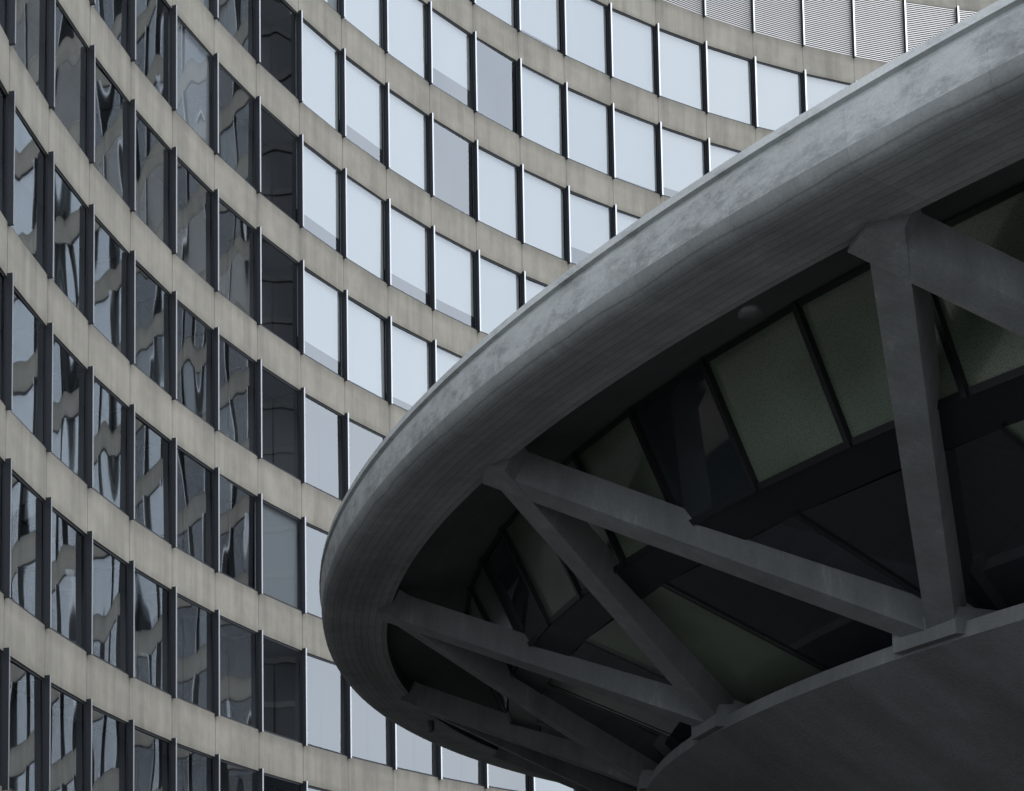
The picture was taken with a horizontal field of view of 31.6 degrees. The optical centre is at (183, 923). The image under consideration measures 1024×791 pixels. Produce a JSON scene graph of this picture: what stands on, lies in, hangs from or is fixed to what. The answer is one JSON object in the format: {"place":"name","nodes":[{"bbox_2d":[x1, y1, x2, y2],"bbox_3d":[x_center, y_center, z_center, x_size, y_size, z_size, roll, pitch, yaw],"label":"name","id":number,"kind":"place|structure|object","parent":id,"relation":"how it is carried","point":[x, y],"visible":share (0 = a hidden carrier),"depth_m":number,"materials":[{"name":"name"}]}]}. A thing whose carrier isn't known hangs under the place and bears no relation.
{"place":"outdoors","nodes":[
{"label":"outdoors","id":0,"kind":"place"},
{"bbox_2d":[0,0,997,790],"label":"tower","id":1,"kind":"structure","parent":0,"point":[272,272],"depth_m":46.88,"materials":[{"name":"concrete"}]},
{"bbox_2d":[319,0,1023,602],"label":"roof edge","id":2,"kind":"object","parent":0,"point":[987,16],"visible":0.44,"depth_m":15.11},
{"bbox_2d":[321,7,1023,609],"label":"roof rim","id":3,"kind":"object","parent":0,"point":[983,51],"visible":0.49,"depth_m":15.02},
{"bbox_2d":[322,53,1023,781],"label":"roof fascia","id":4,"kind":"structure","parent":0,"point":[972,99],"depth_m":15.60,"materials":[{"name":"grey concrete"}]},
{"bbox_2d":[335,95,1023,780],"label":"roof soffit","id":5,"kind":"structure","parent":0,"point":[433,495],"depth_m":17.30,"materials":[{"name":"grey concrete"}]},
{"bbox_2d":[420,720,434,732],"bbox_3d":[4.824,-3.919,34.651,0.294,0.289,0.147,-1,-5,11],"label":"security camera","id":6,"kind":"object","parent":5,"relation":"attached to","point":[430,726],"visible":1,"depth_m":34.58,"materials":[{"name":"grey plastic"}]},
{"bbox_2d":[387,158,1023,750],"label":"ceiling","id":7,"kind":"structure","parent":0,"point":[443,566],"depth_m":20.97,"materials":[{"name":"grey concrete"}]},
{"bbox_2d":[738,304,762,320],"bbox_3d":[5.268,-5.679,16.273,0.220,0.060,0.220,0,-5,0],"label":"soffit downlight","id":8,"kind":"object","parent":7,"relation":"attached to","point":[750,312],"visible":1,"depth_m":16.22,"materials":[{"name":"grey"}]},
{"bbox_2d":[463,183,1023,790],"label":"windows","id":9,"kind":"structure","parent":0,"point":[781,401],"depth_m":18.93,"materials":[{"name":"black glass"}]},
{"bbox_2d":[517,399,1022,719],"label":"window sill","id":10,"kind":"structure","parent":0,"point":[757,534],"depth_m":19.59,"materials":[{"name":"black metal"}]},
{"label":"ground","id":11,"kind":"structure","parent":0,"visible":0},
{"bbox_2d":[646,619,1023,790],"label":"saucer bowl","id":12,"kind":"object","parent":11,"relation":"on","point":[948,716],"visible":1,"depth_m":21.22,"materials":[{"name":"concrete"}]},
{"bbox_2d":[377,209,1023,790],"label":"truss beams","id":13,"kind":"structure","parent":12,"relation":"on","point":[915,259],"depth_m":20.04,"materials":[{"name":"grey concrete"}]},
{"bbox_2d":[646,603,1023,789],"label":"ledge","id":14,"kind":"object","parent":12,"relation":"on","point":[1002,617],"visible":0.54,"depth_m":20.91,"materials":[{"name":"concrete"}]}
]}

